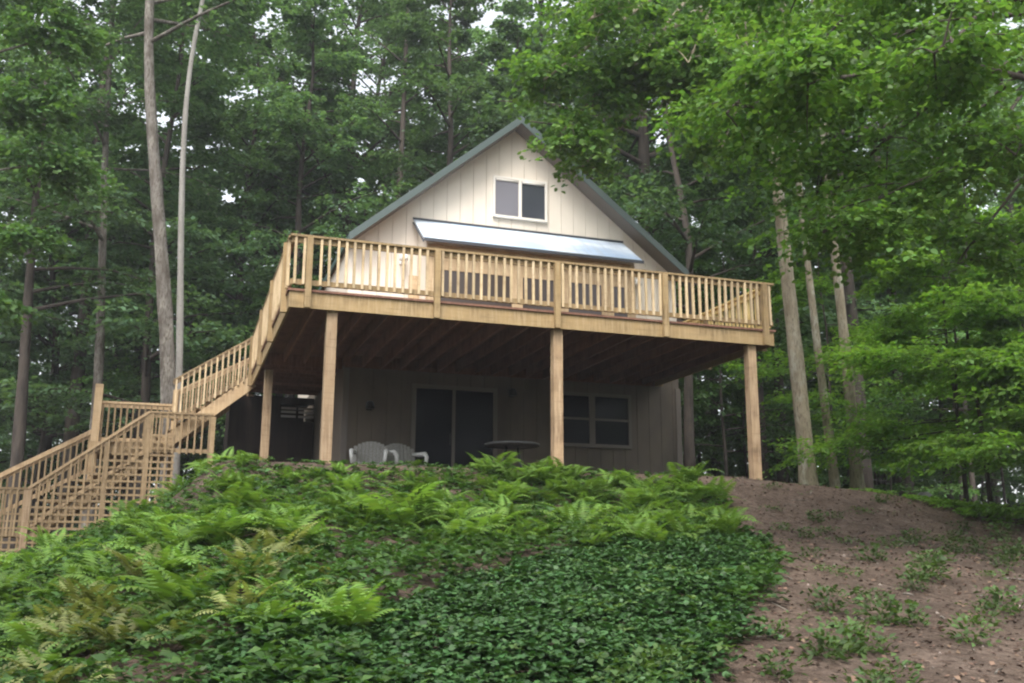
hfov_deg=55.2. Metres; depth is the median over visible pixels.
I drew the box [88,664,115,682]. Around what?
fern
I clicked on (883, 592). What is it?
weed tuft
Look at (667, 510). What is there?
fern
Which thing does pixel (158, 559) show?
fern
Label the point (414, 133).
forest tree
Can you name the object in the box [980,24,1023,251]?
forest tree
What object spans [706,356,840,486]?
understory tree
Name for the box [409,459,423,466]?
fern
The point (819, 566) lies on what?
weed tuft
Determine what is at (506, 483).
fern
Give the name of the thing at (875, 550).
weed tuft
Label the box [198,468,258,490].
fern
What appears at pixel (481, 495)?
fern
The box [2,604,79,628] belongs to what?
fern
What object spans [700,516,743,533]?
fern
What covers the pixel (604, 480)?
fern
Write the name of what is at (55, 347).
forest tree
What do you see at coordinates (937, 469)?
understory tree
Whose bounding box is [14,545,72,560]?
fern
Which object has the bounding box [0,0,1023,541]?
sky
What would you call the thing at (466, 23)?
forest tree
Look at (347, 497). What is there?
fern
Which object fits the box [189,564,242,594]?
fern
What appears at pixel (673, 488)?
fern
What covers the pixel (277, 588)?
fern
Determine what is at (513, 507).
fern
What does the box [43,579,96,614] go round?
fern
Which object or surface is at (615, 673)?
weed tuft
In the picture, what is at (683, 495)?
fern
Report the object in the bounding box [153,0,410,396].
forest tree
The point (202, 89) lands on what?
forest tree
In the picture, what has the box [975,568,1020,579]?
weed tuft
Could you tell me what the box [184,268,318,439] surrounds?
understory tree
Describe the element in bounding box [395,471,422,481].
fern
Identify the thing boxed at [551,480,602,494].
fern
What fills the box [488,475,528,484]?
fern
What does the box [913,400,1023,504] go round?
understory tree
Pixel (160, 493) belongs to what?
fern
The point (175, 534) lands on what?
fern
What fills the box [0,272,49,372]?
forest tree
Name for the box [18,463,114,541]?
understory tree
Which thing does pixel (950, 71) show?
overhanging maple
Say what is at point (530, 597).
ground cover
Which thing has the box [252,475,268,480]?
fern
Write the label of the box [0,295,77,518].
forest tree
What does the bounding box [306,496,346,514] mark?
fern
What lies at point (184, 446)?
understory tree
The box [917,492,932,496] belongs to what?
rock
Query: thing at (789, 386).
understory tree
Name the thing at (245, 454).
fern
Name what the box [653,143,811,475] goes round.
forest tree
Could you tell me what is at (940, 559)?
weed tuft
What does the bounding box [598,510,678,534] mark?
fern
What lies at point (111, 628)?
fern
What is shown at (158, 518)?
fern
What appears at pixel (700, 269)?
understory tree
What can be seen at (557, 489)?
fern
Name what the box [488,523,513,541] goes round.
fern
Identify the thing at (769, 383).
forest tree
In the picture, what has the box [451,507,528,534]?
fern
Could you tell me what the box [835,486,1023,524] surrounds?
edge weeds
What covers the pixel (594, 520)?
fern
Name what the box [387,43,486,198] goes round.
forest tree
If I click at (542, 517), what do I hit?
fern
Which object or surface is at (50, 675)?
fern
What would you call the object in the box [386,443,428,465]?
armchair
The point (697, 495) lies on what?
fern
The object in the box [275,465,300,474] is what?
fern
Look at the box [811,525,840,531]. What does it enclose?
weed tuft
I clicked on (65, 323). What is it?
forest tree
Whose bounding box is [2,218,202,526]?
forest tree
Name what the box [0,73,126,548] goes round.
forest tree
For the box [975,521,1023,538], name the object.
weed tuft
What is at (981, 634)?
weed tuft
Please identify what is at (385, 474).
fern
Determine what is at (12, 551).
fern
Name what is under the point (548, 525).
fern
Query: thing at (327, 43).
forest tree
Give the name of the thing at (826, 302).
forest tree
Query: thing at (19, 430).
shaded tree
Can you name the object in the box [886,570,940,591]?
weed tuft
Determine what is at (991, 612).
weed tuft
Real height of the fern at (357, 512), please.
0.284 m
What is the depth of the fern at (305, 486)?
12.85 m
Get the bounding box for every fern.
[0,549,14,563]
[0,549,80,577]
[0,553,23,573]
[0,569,36,581]
[0,569,51,598]
[0,592,36,611]
[0,601,15,612]
[0,605,33,632]
[0,620,71,653]
[0,625,23,654]
[0,636,92,679]
[0,647,109,682]
[0,658,29,677]
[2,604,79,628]
[4,677,22,682]
[9,577,75,601]
[13,526,87,548]
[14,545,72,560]
[22,603,124,656]
[34,536,101,562]
[37,596,126,631]
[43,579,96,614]
[44,574,120,620]
[49,564,109,586]
[51,558,81,567]
[57,550,134,581]
[59,602,167,654]
[64,570,143,589]
[68,539,126,564]
[68,594,151,655]
[88,535,116,557]
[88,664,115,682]
[95,606,151,638]
[96,511,132,531]
[96,542,191,585]
[100,534,155,552]
[102,559,230,616]
[106,496,163,518]
[110,512,168,533]
[110,558,132,568]
[112,512,134,529]
[114,523,189,550]
[114,541,218,574]
[115,537,175,555]
[115,592,220,640]
[121,548,170,564]
[122,512,194,535]
[125,505,176,529]
[137,586,169,618]
[137,619,231,647]
[138,508,199,528]
[138,553,178,571]
[142,488,176,499]
[147,521,204,551]
[153,506,188,518]
[154,475,184,492]
[161,473,188,485]
[163,504,277,549]
[167,506,221,529]
[168,510,263,546]
[174,582,218,608]
[180,461,206,478]
[182,461,214,475]
[182,486,245,512]
[187,502,225,520]
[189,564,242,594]
[192,579,283,626]
[194,452,217,465]
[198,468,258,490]
[202,447,250,462]
[202,473,258,490]
[202,481,281,512]
[207,560,242,580]
[208,464,225,471]
[208,599,295,629]
[214,538,282,571]
[223,529,302,563]
[224,552,295,590]
[224,557,316,595]
[230,450,265,461]
[233,573,331,604]
[234,456,254,466]
[240,491,298,513]
[242,518,292,541]
[246,522,317,554]
[250,502,333,534]
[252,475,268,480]
[256,482,279,495]
[256,507,294,526]
[262,466,312,485]
[266,502,322,515]
[274,516,345,545]
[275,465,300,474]
[275,490,318,499]
[277,544,320,571]
[282,579,405,626]
[283,495,329,502]
[287,581,348,595]
[293,479,323,492]
[294,476,324,485]
[301,466,322,478]
[303,523,338,543]
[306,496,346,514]
[306,565,363,584]
[306,566,352,585]
[312,582,345,611]
[314,493,362,505]
[316,483,353,495]
[317,507,356,525]
[318,491,392,520]
[326,470,380,488]
[326,509,374,535]
[328,462,357,473]
[330,480,385,499]
[330,491,375,500]
[338,502,390,522]
[346,510,383,527]
[348,481,448,533]
[375,470,392,477]
[377,483,446,507]
[381,480,412,485]
[387,489,458,513]
[390,473,440,493]
[390,494,478,528]
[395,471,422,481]
[402,522,460,543]
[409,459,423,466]
[428,497,497,525]
[431,488,469,506]
[433,514,510,547]
[441,501,471,512]
[443,472,464,482]
[445,493,479,508]
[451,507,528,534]
[454,478,480,487]
[467,452,501,472]
[467,490,492,501]
[471,501,538,526]
[472,451,522,472]
[472,475,520,488]
[480,484,534,502]
[486,488,526,504]
[487,494,532,511]
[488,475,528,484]
[488,479,531,494]
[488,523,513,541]
[491,462,534,480]
[500,515,552,542]
[502,520,526,534]
[505,508,535,525]
[507,486,568,504]
[508,473,534,483]
[510,459,562,482]
[516,466,550,483]
[524,518,573,535]
[526,458,547,469]
[534,456,577,473]
[534,470,574,486]
[536,473,577,483]
[537,498,626,531]
[538,515,558,532]
[541,479,590,495]
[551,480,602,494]
[553,460,594,478]
[556,476,614,500]
[561,526,594,546]
[563,491,603,505]
[572,518,607,534]
[574,529,626,547]
[576,503,611,510]
[580,480,609,492]
[581,478,610,486]
[586,504,629,522]
[593,468,637,484]
[594,493,614,503]
[596,514,665,530]
[597,484,623,503]
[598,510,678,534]
[599,514,670,541]
[605,476,623,486]
[609,467,642,487]
[611,489,663,502]
[613,499,674,513]
[618,473,676,493]
[620,483,682,508]
[626,509,681,525]
[637,497,701,515]
[638,504,685,519]
[652,499,725,523]
[655,460,722,485]
[658,512,713,540]
[660,489,694,503]
[665,486,684,498]
[667,477,719,500]
[667,480,726,487]
[681,476,739,502]
[681,504,712,516]
[685,505,760,532]
[694,502,743,516]
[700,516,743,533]
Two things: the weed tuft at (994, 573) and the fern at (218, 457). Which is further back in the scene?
the fern at (218, 457)
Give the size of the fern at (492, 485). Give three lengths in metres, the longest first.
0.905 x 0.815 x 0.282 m
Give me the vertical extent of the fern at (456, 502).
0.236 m
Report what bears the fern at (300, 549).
on the ground at (821, 671)
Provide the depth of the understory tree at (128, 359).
35.90 m
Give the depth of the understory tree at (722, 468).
56.00 m
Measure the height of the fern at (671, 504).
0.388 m
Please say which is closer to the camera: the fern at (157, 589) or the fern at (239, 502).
the fern at (157, 589)
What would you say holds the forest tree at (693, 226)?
on the ground at (821, 671)
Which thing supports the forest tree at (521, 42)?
on the ground at (821, 671)
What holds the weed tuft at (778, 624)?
on the ground at (821, 671)
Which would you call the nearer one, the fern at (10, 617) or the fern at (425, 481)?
the fern at (10, 617)
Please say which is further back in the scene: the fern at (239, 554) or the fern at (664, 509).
the fern at (664, 509)
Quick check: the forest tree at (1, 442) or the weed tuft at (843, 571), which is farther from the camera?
the forest tree at (1, 442)
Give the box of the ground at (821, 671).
[0,460,1023,682]
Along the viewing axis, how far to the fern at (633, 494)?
14.29 m
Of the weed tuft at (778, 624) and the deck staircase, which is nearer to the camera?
the weed tuft at (778, 624)
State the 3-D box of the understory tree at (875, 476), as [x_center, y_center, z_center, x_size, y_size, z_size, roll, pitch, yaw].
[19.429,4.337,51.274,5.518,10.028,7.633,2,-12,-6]
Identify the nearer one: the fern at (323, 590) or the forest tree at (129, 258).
the fern at (323, 590)
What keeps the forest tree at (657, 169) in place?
on the ground at (821, 671)
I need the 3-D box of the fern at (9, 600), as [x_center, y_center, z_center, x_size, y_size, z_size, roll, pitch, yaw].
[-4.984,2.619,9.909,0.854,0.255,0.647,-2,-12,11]
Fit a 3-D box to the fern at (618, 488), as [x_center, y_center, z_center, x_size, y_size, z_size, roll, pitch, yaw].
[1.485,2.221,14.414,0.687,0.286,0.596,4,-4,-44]
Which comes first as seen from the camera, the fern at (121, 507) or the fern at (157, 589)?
the fern at (157, 589)
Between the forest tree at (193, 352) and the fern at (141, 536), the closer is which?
the fern at (141, 536)
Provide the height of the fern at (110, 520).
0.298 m
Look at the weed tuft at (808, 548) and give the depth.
11.40 m
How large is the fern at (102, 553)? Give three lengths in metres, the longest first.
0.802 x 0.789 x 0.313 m
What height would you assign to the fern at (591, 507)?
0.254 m
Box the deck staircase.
[0,338,255,553]
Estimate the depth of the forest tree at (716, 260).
44.25 m
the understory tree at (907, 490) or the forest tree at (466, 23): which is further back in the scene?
the forest tree at (466, 23)
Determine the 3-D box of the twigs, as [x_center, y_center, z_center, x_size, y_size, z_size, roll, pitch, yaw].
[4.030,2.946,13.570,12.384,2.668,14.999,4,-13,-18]
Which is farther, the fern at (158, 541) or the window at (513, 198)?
the window at (513, 198)
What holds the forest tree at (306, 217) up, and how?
on the ground at (821, 671)
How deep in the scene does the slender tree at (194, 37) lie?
27.09 m
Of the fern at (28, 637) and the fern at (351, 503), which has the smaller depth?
the fern at (28, 637)
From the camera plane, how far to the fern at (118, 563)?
9.94 m
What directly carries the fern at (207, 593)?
on the ground at (821, 671)
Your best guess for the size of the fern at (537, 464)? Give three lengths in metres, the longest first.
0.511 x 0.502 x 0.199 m
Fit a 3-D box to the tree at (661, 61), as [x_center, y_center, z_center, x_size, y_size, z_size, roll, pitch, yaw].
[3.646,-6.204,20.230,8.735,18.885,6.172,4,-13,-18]
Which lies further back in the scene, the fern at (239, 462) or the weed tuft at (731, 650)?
the fern at (239, 462)
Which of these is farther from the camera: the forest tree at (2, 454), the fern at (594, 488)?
the forest tree at (2, 454)
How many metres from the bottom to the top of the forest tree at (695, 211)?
25.162 m
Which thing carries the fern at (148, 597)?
on the ground at (821, 671)
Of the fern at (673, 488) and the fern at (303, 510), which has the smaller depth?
the fern at (303, 510)
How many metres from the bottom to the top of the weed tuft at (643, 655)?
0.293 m
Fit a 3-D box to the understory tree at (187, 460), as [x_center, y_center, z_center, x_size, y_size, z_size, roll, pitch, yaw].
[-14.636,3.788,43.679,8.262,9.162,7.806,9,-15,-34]
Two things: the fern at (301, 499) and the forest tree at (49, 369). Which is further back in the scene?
the forest tree at (49, 369)
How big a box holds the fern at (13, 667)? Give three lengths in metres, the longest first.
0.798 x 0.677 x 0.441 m
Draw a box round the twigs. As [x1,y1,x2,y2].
[711,475,1023,682]
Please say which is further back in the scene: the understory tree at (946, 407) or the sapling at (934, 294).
the understory tree at (946, 407)
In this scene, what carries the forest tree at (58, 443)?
on the ground at (821, 671)
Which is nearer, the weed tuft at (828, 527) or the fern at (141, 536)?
the fern at (141, 536)
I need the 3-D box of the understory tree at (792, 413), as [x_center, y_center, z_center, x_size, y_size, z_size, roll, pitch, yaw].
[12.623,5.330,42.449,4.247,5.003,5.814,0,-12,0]
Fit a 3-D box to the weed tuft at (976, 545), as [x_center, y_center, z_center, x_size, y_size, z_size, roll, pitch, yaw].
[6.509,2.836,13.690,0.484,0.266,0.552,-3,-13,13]
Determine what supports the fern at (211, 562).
on the ground at (821, 671)
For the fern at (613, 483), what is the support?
on the ground at (821, 671)
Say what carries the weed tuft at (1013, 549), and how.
on the ground at (821, 671)
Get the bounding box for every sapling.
[724,214,972,433]
[762,198,1017,496]
[816,260,1023,501]
[831,160,1023,504]
[873,243,1023,474]
[879,304,1023,479]
[918,345,1023,521]
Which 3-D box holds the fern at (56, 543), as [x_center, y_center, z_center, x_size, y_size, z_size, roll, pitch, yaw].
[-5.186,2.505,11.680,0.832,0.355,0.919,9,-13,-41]
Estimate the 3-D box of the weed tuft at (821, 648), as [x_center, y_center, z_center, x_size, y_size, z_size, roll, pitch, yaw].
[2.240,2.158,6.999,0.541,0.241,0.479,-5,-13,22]
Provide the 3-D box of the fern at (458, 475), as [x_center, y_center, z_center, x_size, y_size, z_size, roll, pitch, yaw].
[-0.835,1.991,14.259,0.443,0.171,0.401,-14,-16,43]
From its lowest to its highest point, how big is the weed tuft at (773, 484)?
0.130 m
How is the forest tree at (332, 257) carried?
on the ground at (821, 671)
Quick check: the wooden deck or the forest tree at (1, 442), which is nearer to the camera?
the wooden deck
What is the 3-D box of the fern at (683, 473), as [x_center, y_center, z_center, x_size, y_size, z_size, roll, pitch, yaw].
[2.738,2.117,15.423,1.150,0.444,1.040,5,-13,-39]
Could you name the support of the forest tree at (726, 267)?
on the ground at (821, 671)
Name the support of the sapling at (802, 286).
on the ground at (821, 671)
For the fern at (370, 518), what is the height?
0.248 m
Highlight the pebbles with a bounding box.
[733,490,1022,679]
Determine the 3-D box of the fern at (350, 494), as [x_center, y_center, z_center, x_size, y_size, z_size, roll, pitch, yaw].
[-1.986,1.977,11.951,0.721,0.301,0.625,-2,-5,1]
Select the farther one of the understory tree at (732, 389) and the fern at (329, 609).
the understory tree at (732, 389)
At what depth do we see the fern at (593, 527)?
11.36 m
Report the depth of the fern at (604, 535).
10.76 m
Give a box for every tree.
[0,0,143,429]
[0,0,237,553]
[0,0,250,541]
[0,0,266,527]
[0,0,315,505]
[0,13,188,548]
[0,46,89,333]
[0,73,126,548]
[0,83,130,476]
[0,176,156,443]
[0,201,55,466]
[0,217,56,447]
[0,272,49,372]
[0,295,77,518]
[0,434,53,532]
[0,471,72,548]
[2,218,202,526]
[2,353,98,517]
[12,224,159,498]
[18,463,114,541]
[22,3,273,512]
[26,57,270,506]
[41,3,331,485]
[41,287,156,506]
[47,0,348,505]
[61,236,247,469]
[66,273,192,516]
[79,325,217,499]
[82,0,336,454]
[98,330,223,504]
[103,189,234,455]
[111,188,250,458]
[148,308,221,485]
[152,66,356,399]
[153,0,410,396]
[157,91,340,428]
[166,0,266,485]
[179,0,493,236]
[180,423,220,480]
[184,179,290,341]
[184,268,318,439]
[185,392,262,475]
[189,353,283,460]
[219,0,455,247]
[225,144,346,278]
[231,58,364,309]
[318,0,495,201]
[326,25,427,258]
[358,0,527,221]
[380,119,457,207]
[384,0,613,177]
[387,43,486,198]
[392,9,496,191]
[428,15,573,160]
[454,7,580,159]
[462,0,814,234]
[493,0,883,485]
[566,95,736,272]
[569,0,836,470]
[571,6,771,316]
[600,41,815,436]
[601,180,761,412]
[634,158,735,436]
[651,4,923,480]
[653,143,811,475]
[655,1,865,482]
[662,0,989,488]
[671,216,809,475]
[676,226,873,484]
[676,295,735,450]
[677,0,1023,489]
[681,256,789,474]
[681,407,716,472]
[682,325,821,477]
[682,371,748,469]
[682,390,748,477]
[692,185,811,476]
[695,244,909,452]
[699,0,1023,490]
[700,159,835,480]
[705,440,747,476]
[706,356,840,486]
[718,395,747,473]
[724,262,812,463]
[734,12,1023,495]
[741,355,837,480]
[766,260,962,491]
[767,280,892,474]
[768,411,847,488]
[769,348,936,488]
[777,9,956,487]
[784,297,928,485]
[807,115,1000,498]
[817,373,986,499]
[829,112,994,495]
[833,374,936,488]
[840,390,981,503]
[855,40,1023,505]
[858,0,1023,330]
[862,188,1022,501]
[867,218,1023,500]
[871,185,937,479]
[872,422,958,498]
[899,328,1023,505]
[907,319,1022,503]
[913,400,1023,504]
[918,336,1009,458]
[936,457,1012,501]
[937,352,1023,468]
[937,445,1023,504]
[960,86,1016,211]
[973,421,1023,475]
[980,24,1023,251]
[993,84,1023,214]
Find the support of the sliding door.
in the house
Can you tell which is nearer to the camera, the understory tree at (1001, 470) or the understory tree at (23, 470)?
the understory tree at (1001, 470)
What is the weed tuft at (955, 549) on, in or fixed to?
on the ground at (821, 671)
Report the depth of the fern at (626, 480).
15.05 m
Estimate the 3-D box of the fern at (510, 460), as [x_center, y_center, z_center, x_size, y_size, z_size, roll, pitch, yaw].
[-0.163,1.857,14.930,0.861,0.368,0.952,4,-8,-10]
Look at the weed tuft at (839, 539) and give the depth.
12.86 m
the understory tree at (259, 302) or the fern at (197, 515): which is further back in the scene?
the understory tree at (259, 302)
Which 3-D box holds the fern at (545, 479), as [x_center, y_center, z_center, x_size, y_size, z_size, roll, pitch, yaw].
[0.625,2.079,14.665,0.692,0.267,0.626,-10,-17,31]
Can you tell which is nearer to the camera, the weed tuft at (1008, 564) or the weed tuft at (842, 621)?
the weed tuft at (842, 621)
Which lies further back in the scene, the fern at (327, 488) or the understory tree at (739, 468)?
the understory tree at (739, 468)
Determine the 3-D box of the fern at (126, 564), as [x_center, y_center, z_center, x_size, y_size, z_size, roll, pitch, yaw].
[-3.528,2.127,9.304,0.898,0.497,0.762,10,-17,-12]
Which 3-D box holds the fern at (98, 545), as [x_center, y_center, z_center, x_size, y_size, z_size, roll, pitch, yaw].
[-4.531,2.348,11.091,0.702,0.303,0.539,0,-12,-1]
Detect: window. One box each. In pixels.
[492,175,546,222]
[563,391,631,448]
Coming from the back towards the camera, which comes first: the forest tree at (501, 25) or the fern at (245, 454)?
the forest tree at (501, 25)
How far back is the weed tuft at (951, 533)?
15.38 m
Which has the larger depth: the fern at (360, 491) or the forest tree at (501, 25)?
the forest tree at (501, 25)
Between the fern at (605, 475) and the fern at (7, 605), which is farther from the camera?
the fern at (605, 475)
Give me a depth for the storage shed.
24.04 m
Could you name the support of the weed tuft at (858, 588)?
on the ground at (821, 671)
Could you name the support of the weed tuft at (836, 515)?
on the ground at (821, 671)
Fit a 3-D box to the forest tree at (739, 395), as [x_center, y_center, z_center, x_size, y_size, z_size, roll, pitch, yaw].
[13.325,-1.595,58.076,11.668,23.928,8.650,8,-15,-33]
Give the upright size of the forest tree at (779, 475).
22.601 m
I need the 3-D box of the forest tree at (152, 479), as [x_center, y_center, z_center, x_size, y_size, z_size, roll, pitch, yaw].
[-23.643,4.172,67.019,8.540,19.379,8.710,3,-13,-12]
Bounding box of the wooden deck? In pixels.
[247,233,775,479]
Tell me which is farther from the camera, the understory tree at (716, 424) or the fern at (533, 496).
the understory tree at (716, 424)
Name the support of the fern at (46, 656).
on the ground at (821, 671)
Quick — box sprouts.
[710,478,1023,681]
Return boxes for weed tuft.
[592,639,706,682]
[598,658,679,682]
[646,641,714,671]
[695,643,754,659]
[741,615,800,639]
[753,646,813,680]
[758,505,784,510]
[762,481,787,487]
[770,521,793,530]
[786,582,865,613]
[786,626,863,661]
[794,526,822,538]
[797,546,823,557]
[801,615,888,654]
[805,509,834,522]
[806,563,848,572]
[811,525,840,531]
[820,566,863,578]
[822,511,851,519]
[823,616,876,634]
[825,535,860,543]
[828,666,893,682]
[832,624,898,654]
[839,594,917,623]
[843,585,891,595]
[843,652,924,682]
[846,505,878,513]
[847,542,897,561]
[856,591,891,606]
[869,535,904,547]
[870,492,895,502]
[871,598,943,626]
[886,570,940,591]
[892,538,930,546]
[895,561,947,581]
[900,527,930,541]
[902,547,967,579]
[913,550,953,565]
[925,612,1008,646]
[927,534,956,540]
[934,537,972,553]
[943,528,975,541]
[945,520,983,529]
[959,608,1015,623]
[962,535,998,553]
[963,599,1018,614]
[966,585,1023,612]
[972,553,1023,567]
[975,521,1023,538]
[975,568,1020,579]
[985,546,1023,560]
[990,537,1023,552]
[1001,544,1023,555]
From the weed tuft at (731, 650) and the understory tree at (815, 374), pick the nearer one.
the weed tuft at (731, 650)
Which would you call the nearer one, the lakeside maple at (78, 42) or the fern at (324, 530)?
the fern at (324, 530)
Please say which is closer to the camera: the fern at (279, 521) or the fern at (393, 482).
the fern at (279, 521)
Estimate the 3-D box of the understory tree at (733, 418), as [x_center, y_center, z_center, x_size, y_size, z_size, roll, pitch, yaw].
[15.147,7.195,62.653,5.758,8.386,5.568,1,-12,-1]
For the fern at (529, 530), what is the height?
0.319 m
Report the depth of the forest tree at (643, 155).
34.94 m
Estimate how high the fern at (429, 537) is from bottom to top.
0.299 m
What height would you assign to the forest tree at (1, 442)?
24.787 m
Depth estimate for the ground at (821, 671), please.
9.83 m
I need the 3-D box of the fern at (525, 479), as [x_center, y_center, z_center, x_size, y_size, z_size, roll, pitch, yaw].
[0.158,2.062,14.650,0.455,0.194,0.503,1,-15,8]
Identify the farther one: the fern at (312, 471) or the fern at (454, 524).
the fern at (312, 471)
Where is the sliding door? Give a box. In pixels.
[410,383,497,467]
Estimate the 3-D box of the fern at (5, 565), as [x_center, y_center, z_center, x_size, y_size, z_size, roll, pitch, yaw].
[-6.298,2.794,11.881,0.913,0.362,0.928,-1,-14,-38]
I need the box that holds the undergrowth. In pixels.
[0,455,799,682]
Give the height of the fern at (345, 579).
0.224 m
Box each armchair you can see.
[349,441,388,464]
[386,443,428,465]
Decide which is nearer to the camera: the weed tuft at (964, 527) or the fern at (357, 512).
the fern at (357, 512)
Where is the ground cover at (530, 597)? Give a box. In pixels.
[198,529,792,682]
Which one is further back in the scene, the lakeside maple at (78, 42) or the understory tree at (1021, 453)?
the understory tree at (1021, 453)
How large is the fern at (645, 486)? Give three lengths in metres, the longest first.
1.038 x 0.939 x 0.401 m
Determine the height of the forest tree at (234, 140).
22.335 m
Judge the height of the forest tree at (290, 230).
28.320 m
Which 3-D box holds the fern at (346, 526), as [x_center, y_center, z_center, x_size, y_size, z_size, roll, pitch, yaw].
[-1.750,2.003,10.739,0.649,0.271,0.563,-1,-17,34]
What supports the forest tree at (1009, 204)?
on the ground at (821, 671)
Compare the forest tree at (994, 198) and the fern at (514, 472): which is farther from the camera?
the forest tree at (994, 198)
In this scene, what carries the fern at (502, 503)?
on the ground at (821, 671)
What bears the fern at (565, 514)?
on the ground at (821, 671)
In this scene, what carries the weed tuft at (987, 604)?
on the ground at (821, 671)
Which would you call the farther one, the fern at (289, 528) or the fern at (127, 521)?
the fern at (127, 521)
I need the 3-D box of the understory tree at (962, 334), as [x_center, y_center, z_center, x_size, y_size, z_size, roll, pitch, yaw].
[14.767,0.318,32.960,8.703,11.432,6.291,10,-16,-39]
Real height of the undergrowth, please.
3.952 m
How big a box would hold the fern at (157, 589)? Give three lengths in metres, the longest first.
1.173 x 1.061 x 0.453 m
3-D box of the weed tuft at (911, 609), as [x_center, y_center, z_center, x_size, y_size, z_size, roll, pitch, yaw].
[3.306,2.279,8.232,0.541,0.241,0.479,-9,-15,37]
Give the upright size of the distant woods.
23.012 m
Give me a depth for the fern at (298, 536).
9.44 m
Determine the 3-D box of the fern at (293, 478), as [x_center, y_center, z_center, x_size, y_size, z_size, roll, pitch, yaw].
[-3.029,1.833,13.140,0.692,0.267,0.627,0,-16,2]
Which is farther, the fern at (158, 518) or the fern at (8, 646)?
the fern at (158, 518)
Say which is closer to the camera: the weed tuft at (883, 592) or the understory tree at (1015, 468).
the weed tuft at (883, 592)
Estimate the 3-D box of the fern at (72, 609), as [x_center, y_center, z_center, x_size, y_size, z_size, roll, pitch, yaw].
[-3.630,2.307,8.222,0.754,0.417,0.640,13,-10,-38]
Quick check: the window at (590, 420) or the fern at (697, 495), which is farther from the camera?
the window at (590, 420)
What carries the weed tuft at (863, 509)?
on the ground at (821, 671)
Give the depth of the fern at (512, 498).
13.26 m
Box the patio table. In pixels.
[484,441,539,467]
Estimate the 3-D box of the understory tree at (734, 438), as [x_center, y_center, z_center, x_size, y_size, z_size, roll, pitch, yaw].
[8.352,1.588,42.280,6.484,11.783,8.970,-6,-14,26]
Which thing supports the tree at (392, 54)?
on the ground at (821, 671)
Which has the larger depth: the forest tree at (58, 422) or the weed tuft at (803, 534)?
the forest tree at (58, 422)
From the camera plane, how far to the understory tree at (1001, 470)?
36.98 m
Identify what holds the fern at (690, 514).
on the ground at (821, 671)
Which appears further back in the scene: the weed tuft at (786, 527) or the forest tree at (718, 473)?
the forest tree at (718, 473)
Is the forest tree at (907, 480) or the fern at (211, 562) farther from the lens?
the forest tree at (907, 480)
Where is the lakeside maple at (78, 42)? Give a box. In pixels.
[0,0,127,332]
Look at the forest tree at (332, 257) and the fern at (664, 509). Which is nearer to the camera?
the fern at (664, 509)
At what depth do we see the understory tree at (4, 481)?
43.19 m
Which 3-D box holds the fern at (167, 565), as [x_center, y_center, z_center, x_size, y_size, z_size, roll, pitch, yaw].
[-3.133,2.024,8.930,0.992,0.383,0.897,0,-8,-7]
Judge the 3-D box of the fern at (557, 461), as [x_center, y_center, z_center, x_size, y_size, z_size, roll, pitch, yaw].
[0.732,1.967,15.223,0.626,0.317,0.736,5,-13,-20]
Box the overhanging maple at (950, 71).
[636,0,1023,297]
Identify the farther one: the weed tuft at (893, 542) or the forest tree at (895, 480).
the forest tree at (895, 480)
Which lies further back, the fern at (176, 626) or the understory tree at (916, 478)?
the understory tree at (916, 478)
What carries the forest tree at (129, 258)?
on the ground at (821, 671)
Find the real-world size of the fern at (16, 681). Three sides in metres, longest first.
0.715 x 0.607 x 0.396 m
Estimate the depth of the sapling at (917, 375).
18.94 m
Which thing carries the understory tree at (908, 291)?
on the ground at (821, 671)
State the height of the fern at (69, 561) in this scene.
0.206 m
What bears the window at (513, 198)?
in the house
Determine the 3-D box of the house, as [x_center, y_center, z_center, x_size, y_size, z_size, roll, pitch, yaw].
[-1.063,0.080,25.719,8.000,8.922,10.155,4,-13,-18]
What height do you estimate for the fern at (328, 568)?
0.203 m
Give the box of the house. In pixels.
[298,116,688,474]
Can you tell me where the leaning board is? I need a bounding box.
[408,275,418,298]
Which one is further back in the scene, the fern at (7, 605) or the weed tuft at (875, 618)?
the fern at (7, 605)
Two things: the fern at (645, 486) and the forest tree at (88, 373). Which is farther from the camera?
the forest tree at (88, 373)
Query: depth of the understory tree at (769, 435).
36.97 m
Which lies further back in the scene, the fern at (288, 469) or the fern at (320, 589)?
the fern at (288, 469)
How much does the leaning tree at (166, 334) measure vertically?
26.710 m
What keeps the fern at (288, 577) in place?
on the ground at (821, 671)
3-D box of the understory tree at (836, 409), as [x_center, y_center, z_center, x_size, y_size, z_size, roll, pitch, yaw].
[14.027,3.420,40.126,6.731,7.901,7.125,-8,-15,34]
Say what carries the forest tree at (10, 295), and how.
on the ground at (821, 671)
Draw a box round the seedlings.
[237,530,772,682]
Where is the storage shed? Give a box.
[223,395,314,462]
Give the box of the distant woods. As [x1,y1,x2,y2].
[0,297,1023,551]
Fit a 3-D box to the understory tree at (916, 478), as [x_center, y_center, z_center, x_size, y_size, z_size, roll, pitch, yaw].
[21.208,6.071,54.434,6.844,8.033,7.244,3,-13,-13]
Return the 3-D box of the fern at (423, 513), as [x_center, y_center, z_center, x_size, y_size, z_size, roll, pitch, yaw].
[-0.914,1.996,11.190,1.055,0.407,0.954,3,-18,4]
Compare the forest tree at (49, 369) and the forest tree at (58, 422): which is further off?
the forest tree at (49, 369)
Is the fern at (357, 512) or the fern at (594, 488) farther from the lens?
the fern at (594, 488)
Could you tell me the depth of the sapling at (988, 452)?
16.60 m
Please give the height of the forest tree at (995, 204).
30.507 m
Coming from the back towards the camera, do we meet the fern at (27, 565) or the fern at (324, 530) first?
the fern at (27, 565)
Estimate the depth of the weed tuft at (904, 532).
14.09 m
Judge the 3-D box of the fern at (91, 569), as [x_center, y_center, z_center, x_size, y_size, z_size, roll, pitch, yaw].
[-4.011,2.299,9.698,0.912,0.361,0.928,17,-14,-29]

